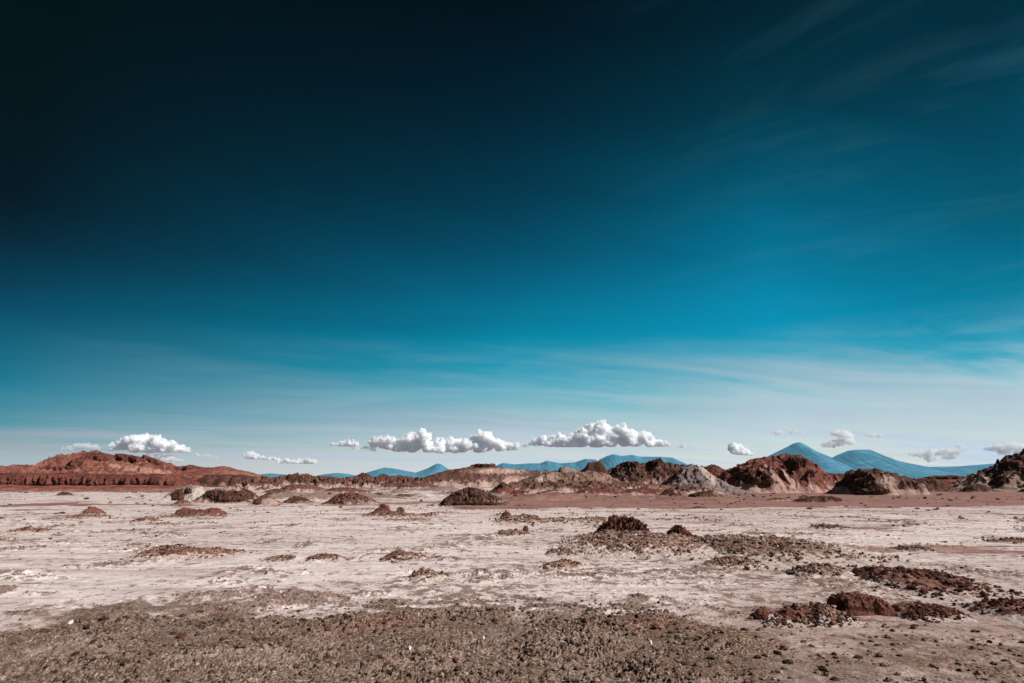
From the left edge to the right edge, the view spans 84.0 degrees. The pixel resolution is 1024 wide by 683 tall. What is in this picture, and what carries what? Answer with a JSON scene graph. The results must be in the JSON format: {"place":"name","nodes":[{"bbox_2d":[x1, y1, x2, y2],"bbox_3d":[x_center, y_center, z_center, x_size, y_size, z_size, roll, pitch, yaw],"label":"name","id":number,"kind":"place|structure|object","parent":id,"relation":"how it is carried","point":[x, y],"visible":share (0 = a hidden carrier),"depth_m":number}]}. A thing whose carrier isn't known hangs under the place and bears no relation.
{"place":"outdoors","nodes":[
{"label":"outdoors","id":0,"kind":"place"},
{"bbox_2d":[0,450,223,491],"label":"hill","id":1,"kind":"structure","parent":0,"point":[93,471],"depth_m":142.85},
{"bbox_2d":[173,465,267,485],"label":"hill","id":2,"kind":"structure","parent":0,"point":[218,476],"depth_m":175.38},
{"bbox_2d":[260,473,283,476],"bbox_3d":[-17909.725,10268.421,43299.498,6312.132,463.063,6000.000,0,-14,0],"label":"mountain","id":3,"kind":"structure","parent":0,"point":[272,475],"depth_m":42761.15},
{"bbox_2d":[315,473,354,477],"bbox_3d":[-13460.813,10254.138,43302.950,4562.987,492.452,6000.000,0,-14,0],"label":"mountain","id":4,"kind":"structure","parent":0,"point":[339,475],"depth_m":42559.02},
{"bbox_2d":[342,467,419,477],"bbox_3d":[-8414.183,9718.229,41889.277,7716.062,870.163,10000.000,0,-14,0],"label":"mountain","id":5,"kind":"structure","parent":0,"point":[388,472],"depth_m":40420.32},
{"bbox_2d":[416,464,448,476],"bbox_3d":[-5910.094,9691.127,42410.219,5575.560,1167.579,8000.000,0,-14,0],"label":"mountain","id":6,"kind":"structure","parent":0,"point":[434,469],"depth_m":41333.02},
{"bbox_2d":[0,486,1023,682],"bbox_3d":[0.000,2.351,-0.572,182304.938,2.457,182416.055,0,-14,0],"label":"ground","id":7,"kind":"structure","parent":0,"point":[100,586],"depth_m":10.58},
{"bbox_2d":[4,526,59,532],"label":"rubble heap","id":8,"kind":"object","parent":7,"relation":"on","point":[25,529],"visible":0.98,"depth_m":22.24},
{"bbox_2d":[37,628,49,632],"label":"stone","id":9,"kind":"object","parent":7,"relation":"on","point":[44,630],"visible":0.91,"depth_m":7.35},
{"bbox_2d":[54,492,72,495],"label":"rock","id":10,"kind":"object","parent":7,"relation":"on","point":[64,494],"visible":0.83,"depth_m":71.22},
{"bbox_2d":[55,513,115,517],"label":"rubble heap","id":11,"kind":"object","parent":7,"relation":"on","point":[98,515],"visible":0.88,"depth_m":30.62},
{"bbox_2d":[72,507,105,513],"bbox_3d":[-25.491,10.220,34.458,1.628,0.453,1.151,0,-14,0],"label":"rock","id":12,"kind":"object","parent":7,"relation":"on","point":[90,510],"visible":0.85,"depth_m":34.15},
{"bbox_2d":[84,651,94,657],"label":"stone","id":13,"kind":"object","parent":7,"relation":"on","point":[89,653],"visible":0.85,"depth_m":6.27},
{"bbox_2d":[98,615,109,620],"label":"stone","id":14,"kind":"object","parent":7,"relation":"on","point":[104,617],"visible":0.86,"depth_m":7.93},
{"bbox_2d":[123,516,165,522],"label":"rubble heap","id":15,"kind":"object","parent":7,"relation":"on","point":[145,519],"visible":0.94,"depth_m":26.91},
{"bbox_2d":[149,484,207,500],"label":"rock mound","id":16,"kind":"object","parent":7,"relation":"on","point":[189,492],"visible":0.59,"depth_m":55.12},
{"bbox_2d":[173,499,189,503],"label":"rock","id":17,"kind":"object","parent":7,"relation":"on","point":[180,501],"visible":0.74,"depth_m":47.09},
{"bbox_2d":[176,632,187,638],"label":"stone","id":18,"kind":"object","parent":7,"relation":"on","point":[179,635],"visible":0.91,"depth_m":7.17},
{"bbox_2d":[119,543,257,560],"bbox_3d":[-8.546,5.574,15.108,3.023,0.374,2.280,0,-14,0],"label":"rubble heap","id":19,"kind":"object","parent":7,"relation":"on","point":[176,552],"visible":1,"depth_m":14.70},
{"bbox_2d":[156,513,233,518],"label":"rubble heap","id":20,"kind":"object","parent":7,"relation":"on","point":[202,515],"visible":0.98,"depth_m":30.17},
{"bbox_2d":[196,630,203,635],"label":"stone","id":21,"kind":"object","parent":7,"relation":"on","point":[200,633],"visible":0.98,"depth_m":7.29},
{"bbox_2d":[174,507,235,514],"bbox_3d":[-17.858,9.802,32.798,3.216,0.494,1.598,0,-14,0],"label":"rock","id":22,"kind":"object","parent":7,"relation":"on","point":[201,511],"visible":0.71,"depth_m":32.49},
{"bbox_2d":[190,485,259,502],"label":"rock mound","id":23,"kind":"object","parent":7,"relation":"on","point":[232,494],"visible":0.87,"depth_m":49.42},
{"bbox_2d":[237,641,246,647],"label":"stone","id":24,"kind":"object","parent":7,"relation":"on","point":[241,644],"visible":1,"depth_m":6.68},
{"bbox_2d":[253,487,269,490],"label":"hummock","id":25,"kind":"object","parent":7,"relation":"on","point":[259,488],"visible":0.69,"depth_m":107.08},
{"bbox_2d":[248,496,281,504],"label":"rock","id":26,"kind":"object","parent":7,"relation":"on","point":[265,500],"visible":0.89,"depth_m":44.62},
{"bbox_2d":[260,488,288,494],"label":"rock mound","id":27,"kind":"object","parent":7,"relation":"on","point":[277,490],"visible":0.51,"depth_m":74.06},
{"bbox_2d":[260,554,297,562],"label":"rubble heap","id":28,"kind":"object","parent":7,"relation":"on","point":[284,558],"visible":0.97,"depth_m":14.32},
{"bbox_2d":[282,496,319,503],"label":"rock mound","id":29,"kind":"object","parent":7,"relation":"on","point":[293,499],"visible":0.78,"depth_m":48.25},
{"bbox_2d":[280,484,324,491],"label":"rock mound","id":30,"kind":"object","parent":7,"relation":"on","point":[301,488],"visible":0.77,"depth_m":91.26},
{"bbox_2d":[305,553,347,561],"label":"rubble heap","id":31,"kind":"object","parent":7,"relation":"on","point":[325,557],"visible":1,"depth_m":14.39},
{"bbox_2d":[325,624,336,630],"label":"stone","id":32,"kind":"object","parent":7,"relation":"on","point":[332,626],"visible":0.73,"depth_m":7.54},
{"bbox_2d":[236,472,433,489],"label":"rock ridge","id":33,"kind":"object","parent":7,"relation":"on","point":[255,482],"visible":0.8,"depth_m":120.10},
{"bbox_2d":[311,492,381,504],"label":"rock mound","id":34,"kind":"object","parent":7,"relation":"on","point":[347,498],"visible":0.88,"depth_m":46.53},
{"bbox_2d":[324,487,371,492],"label":"rock mound","id":35,"kind":"object","parent":7,"relation":"on","point":[344,489],"visible":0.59,"depth_m":79.39},
{"bbox_2d":[357,472,373,477],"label":"rock","id":36,"kind":"object","parent":7,"relation":"on","point":[363,474],"visible":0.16,"depth_m":175.28},
{"bbox_2d":[374,504,390,510],"bbox_3d":[-7.238,9.515,32.146,1.090,0.720,1.038,0,-14,0],"label":"rock","id":37,"kind":"object","parent":7,"relation":"on","point":[383,507],"visible":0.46,"depth_m":32.03},
{"bbox_2d":[397,507,404,511],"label":"rock","id":38,"kind":"object","parent":7,"relation":"on","point":[399,509],"visible":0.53,"depth_m":31.96},
{"bbox_2d":[361,510,441,517],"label":"rubble heap","id":39,"kind":"object","parent":7,"relation":"on","point":[385,514],"visible":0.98,"depth_m":30.77},
{"bbox_2d":[369,482,439,489],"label":"rock mound","id":40,"kind":"object","parent":7,"relation":"on","point":[397,485],"visible":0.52,"depth_m":105.53},
{"bbox_2d":[380,549,429,562],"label":"rubble heap","id":41,"kind":"object","parent":7,"relation":"on","point":[400,555],"visible":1,"depth_m":14.47},
{"bbox_2d":[396,494,419,497],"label":"hummock","id":42,"kind":"object","parent":7,"relation":"on","point":[407,495],"visible":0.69,"depth_m":62.07},
{"bbox_2d":[402,485,426,488],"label":"hummock","id":43,"kind":"object","parent":7,"relation":"on","point":[413,486],"visible":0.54,"depth_m":98.06},
{"bbox_2d":[406,568,448,581],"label":"rubble heap","id":44,"kind":"object","parent":7,"relation":"on","point":[429,574],"visible":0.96,"depth_m":11.68},
{"bbox_2d":[427,486,518,505],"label":"rock mound","id":45,"kind":"object","parent":7,"relation":"on","point":[468,495],"visible":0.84,"depth_m":44.76},
{"bbox_2d":[423,463,535,487],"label":"rock mound","id":46,"kind":"object","parent":7,"relation":"on","point":[484,475],"visible":0.41,"depth_m":142.51},
{"bbox_2d":[489,482,512,493],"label":"rock mound","id":47,"kind":"object","parent":7,"relation":"on","point":[502,488],"visible":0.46,"depth_m":66.13},
{"bbox_2d":[0,596,1023,682],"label":"gravel","id":48,"kind":"structure","parent":7,"relation":"on","point":[123,660],"depth_m":6.72},
{"bbox_2d":[0,504,1023,661],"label":"crust crumbs","id":49,"kind":"object","parent":7,"relation":"on","point":[695,517],"visible":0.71,"depth_m":17.29},
{"bbox_2d":[0,488,1023,521],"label":"scree","id":50,"kind":"structure","parent":7,"relation":"on","point":[893,498],"depth_m":49.12},
{"bbox_2d":[497,529,529,535],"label":"rubble heap","id":51,"kind":"object","parent":7,"relation":"on","point":[510,532],"visible":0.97,"depth_m":20.88},
{"bbox_2d":[509,489,531,495],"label":"rock mound","id":52,"kind":"object","parent":7,"relation":"on","point":[518,492],"visible":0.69,"depth_m":57.68},
{"bbox_2d":[534,490,563,493],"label":"hummock","id":53,"kind":"object","parent":7,"relation":"on","point":[546,491],"visible":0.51,"depth_m":73.62},
{"bbox_2d":[492,513,608,524],"bbox_3d":[2.079,8.413,27.013,6.272,0.475,3.715,0,-14,0],"label":"rubble heap","id":54,"kind":"object","parent":7,"relation":"on","point":[524,519],"visible":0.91,"depth_m":26.43},
{"bbox_2d":[500,511,511,517],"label":"rock","id":55,"kind":"object","parent":54,"relation":"on","point":[505,513],"visible":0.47,"depth_m":28.11},
{"bbox_2d":[539,558,583,569],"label":"rubble heap","id":56,"kind":"object","parent":7,"relation":"on","point":[565,563],"visible":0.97,"depth_m":13.16},
{"bbox_2d":[545,546,587,556],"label":"rubble heap","id":57,"kind":"object","parent":7,"relation":"on","point":[565,551],"visible":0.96,"depth_m":15.35},
{"bbox_2d":[558,467,576,471],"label":"rock mound","id":58,"kind":"object","parent":7,"relation":"on","point":[566,469],"visible":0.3,"depth_m":204.24},
{"bbox_2d":[518,470,624,484],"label":"rock ridge","id":59,"kind":"object","parent":7,"relation":"on","point":[575,477],"visible":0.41,"depth_m":105.58},
{"bbox_2d":[580,618,587,622],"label":"stone","id":60,"kind":"object","parent":7,"relation":"on","point":[584,620],"visible":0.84,"depth_m":7.70},
{"bbox_2d":[581,461,608,472],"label":"rock block","id":61,"kind":"object","parent":7,"relation":"on","point":[598,466],"visible":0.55,"depth_m":187.21},
{"bbox_2d":[573,489,619,494],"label":"rock mound","id":62,"kind":"object","parent":7,"relation":"on","point":[604,492],"visible":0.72,"depth_m":71.85},
{"bbox_2d":[506,480,744,493],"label":"rock ridge","id":63,"kind":"object","parent":7,"relation":"on","point":[532,487],"visible":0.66,"depth_m":79.77},
{"bbox_2d":[555,529,724,560],"bbox_3d":[4.216,6.111,17.507,5.629,0.487,7.069,0,-14,0],"label":"rubble heap","id":64,"kind":"object","parent":7,"relation":"on","point":[626,544],"visible":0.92,"depth_m":16.23},
{"bbox_2d":[587,514,649,533],"bbox_3d":[3.906,6.592,20.276,2.259,0.842,1.723,0,-14,0],"label":"rock","id":65,"kind":"object","parent":64,"relation":"on","point":[620,523],"visible":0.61,"depth_m":19.90},
{"bbox_2d":[606,457,685,484],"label":"rock ridge","id":66,"kind":"object","parent":7,"relation":"on","point":[659,471],"visible":0.48,"depth_m":116.10},
{"bbox_2d":[618,486,688,494],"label":"rock mound","id":67,"kind":"object","parent":7,"relation":"on","point":[644,490],"visible":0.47,"depth_m":72.20},
{"bbox_2d":[651,623,659,629],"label":"stone","id":68,"kind":"object","parent":7,"relation":"on","point":[655,626],"visible":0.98,"depth_m":7.58},
{"bbox_2d":[660,488,684,496],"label":"rock","id":69,"kind":"object","parent":7,"relation":"on","point":[669,491],"visible":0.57,"depth_m":65.62},
{"bbox_2d":[667,493,680,496],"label":"rock","id":70,"kind":"object","parent":7,"relation":"on","point":[674,494],"visible":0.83,"depth_m":58.83},
{"bbox_2d":[519,466,833,473],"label":"rock ridge","id":71,"kind":"object","parent":7,"relation":"on","point":[608,470],"depth_m":264.11},
{"bbox_2d":[666,524,692,535],"bbox_3d":[5.638,6.503,19.374,1.261,0.544,1.028,0,-14,0],"label":"rock","id":72,"kind":"object","parent":7,"relation":"on","point":[679,529],"visible":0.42,"depth_m":19.16},
{"bbox_2d":[692,506,709,508],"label":"rock","id":73,"kind":"object","parent":7,"relation":"on","point":[699,507],"visible":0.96,"depth_m":39.38},
{"bbox_2d":[687,490,724,496],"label":"rock","id":74,"kind":"object","parent":7,"relation":"on","point":[709,493],"visible":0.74,"depth_m":63.93},
{"bbox_2d":[704,464,724,477],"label":"rock mound","id":75,"kind":"object","parent":7,"relation":"on","point":[714,469],"visible":0.16,"depth_m":101.10},
{"bbox_2d":[661,464,774,493],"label":"rock mound","id":76,"kind":"object","parent":7,"relation":"on","point":[694,475],"visible":0.69,"depth_m":84.65},
{"bbox_2d":[702,555,768,569],"bbox_3d":[5.220,5.177,13.365,1.508,0.262,1.163,0,-14,0],"label":"rubble heap","id":77,"kind":"object","parent":7,"relation":"on","point":[731,561],"visible":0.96,"depth_m":13.19},
{"bbox_2d":[754,608,768,619],"bbox_3d":[3.643,3.980,8.274,0.222,0.208,0.166,-6,-15,25],"label":"rock","id":78,"kind":"object","parent":7,"relation":"on","point":[760,613],"visible":0.88,"depth_m":8.24},
{"bbox_2d":[716,453,841,492],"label":"rock mound","id":79,"kind":"object","parent":7,"relation":"on","point":[787,473],"visible":0.71,"depth_m":89.63},
{"bbox_2d":[767,497,790,500],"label":"rock","id":80,"kind":"object","parent":7,"relation":"on","point":[779,499],"visible":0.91,"depth_m":54.41},
{"bbox_2d":[777,608,799,618],"bbox_3d":[4.003,3.962,8.241,0.317,0.201,0.250,0,-14,0],"label":"rock","id":81,"kind":"object","parent":7,"relation":"on","point":[790,613],"visible":0.59,"depth_m":8.18},
{"bbox_2d":[750,601,868,628],"bbox_3d":[4.277,3.953,8.290,1.632,0.287,1.086,0,-14,0],"label":"rubble heap","id":82,"kind":"object","parent":7,"relation":"on","point":[819,614],"visible":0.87,"depth_m":8.05},
{"bbox_2d":[790,496,844,502],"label":"rock","id":83,"kind":"object","parent":7,"relation":"on","point":[820,499],"visible":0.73,"depth_m":50.52},
{"bbox_2d":[783,562,857,578],"bbox_3d":[6.707,4.866,12.156,1.663,0.271,1.254,0,-14,0],"label":"rubble heap","id":84,"kind":"object","parent":7,"relation":"on","point":[819,570],"visible":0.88,"depth_m":11.97},
{"bbox_2d":[809,524,854,528],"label":"rubble heap","id":85,"kind":"object","parent":7,"relation":"on","point":[826,526],"visible":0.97,"depth_m":23.65},
{"bbox_2d":[834,473,844,478],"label":"rock ridge","id":86,"kind":"object","parent":7,"relation":"on","point":[840,475],"visible":0.08,"depth_m":196.75},
{"bbox_2d":[694,534,1003,575],"bbox_3d":[8.010,5.824,16.288,5.290,0.432,8.584,0,-14,0],"label":"rubble heap","id":87,"kind":"object","parent":7,"relation":"on","point":[782,553],"visible":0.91,"depth_m":14.81},
{"bbox_2d":[826,591,895,616],"bbox_3d":[5.406,4.091,8.873,0.919,0.308,0.711,0,-14,0],"label":"rock","id":88,"kind":"object","parent":7,"relation":"on","point":[856,603],"visible":0.91,"depth_m":8.63},
{"bbox_2d":[822,468,940,494],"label":"rock mound","id":89,"kind":"object","parent":7,"relation":"on","point":[873,481],"visible":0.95,"depth_m":75.68},
{"bbox_2d":[883,544,936,552],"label":"rubble heap","id":90,"kind":"object","parent":7,"relation":"on","point":[906,548],"visible":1,"depth_m":16.38},
{"bbox_2d":[912,478,958,491],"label":"rock mound","id":91,"kind":"object","parent":7,"relation":"on","point":[935,486],"visible":0.49,"depth_m":94.83},
{"bbox_2d":[849,565,1023,602],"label":"rubble heap","id":92,"kind":"object","parent":7,"relation":"on","point":[931,584],"visible":0.96,"depth_m":10.53},
{"bbox_2d":[891,601,985,622],"bbox_3d":[6.272,4.043,8.562,1.151,0.216,0.969,0,-14,0],"label":"rubble heap","id":93,"kind":"object","parent":7,"relation":"on","point":[916,611],"visible":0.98,"depth_m":8.38},
{"bbox_2d":[917,475,963,484],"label":"rock mound","id":94,"kind":"object","parent":7,"relation":"on","point":[947,479],"visible":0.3,"depth_m":115.62},
{"bbox_2d":[950,484,996,491],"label":"rock","id":95,"kind":"object","parent":7,"relation":"on","point":[976,488],"visible":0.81,"depth_m":88.97},
{"bbox_2d":[948,448,1023,491],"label":"rock mound","id":96,"kind":"object","parent":7,"relation":"on","point":[1005,473],"visible":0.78,"depth_m":104.84},
{"bbox_2d":[952,596,1023,624],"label":"rubble heap","id":97,"kind":"object","parent":7,"relation":"on","point":[1007,609],"visible":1,"depth_m":8.58},
{"bbox_2d":[981,537,1023,543],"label":"rubble heap","id":98,"kind":"object","parent":7,"relation":"on","point":[1014,540],"visible":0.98,"depth_m":18.30},
{"bbox_2d":[0,0,1023,475],"label":"sky","id":99,"kind":"structure","parent":0,"point":[313,237]},
{"bbox_2d":[496,459,597,470],"bbox_3d":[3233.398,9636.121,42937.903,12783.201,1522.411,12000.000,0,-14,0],"label":"mountain","id":100,"kind":"structure","parent":0,"point":[555,466],"depth_m":41938.72},
{"bbox_2d":[599,454,687,468],"bbox_3d":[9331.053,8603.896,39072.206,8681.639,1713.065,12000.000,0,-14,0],"label":"mountain","id":101,"kind":"structure","parent":0,"point":[610,461],"depth_m":38263.28},
{"bbox_2d":[767,442,855,473],"bbox_3d":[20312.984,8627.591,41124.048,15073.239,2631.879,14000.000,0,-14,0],"label":"mountain","id":102,"kind":"structure","parent":0,"point":[826,463],"depth_m":38829.39},
{"bbox_2d":[832,449,966,478],"bbox_3d":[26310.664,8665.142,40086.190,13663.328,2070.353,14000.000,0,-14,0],"label":"mountain","id":103,"kind":"structure","parent":0,"point":[862,459],"depth_m":37324.90},
{"bbox_2d":[928,463,994,475],"bbox_3d":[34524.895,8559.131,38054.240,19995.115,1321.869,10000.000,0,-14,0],"label":"mountain","id":104,"kind":"structure","parent":0,"point":[965,470],"depth_m":37173.41}
]}

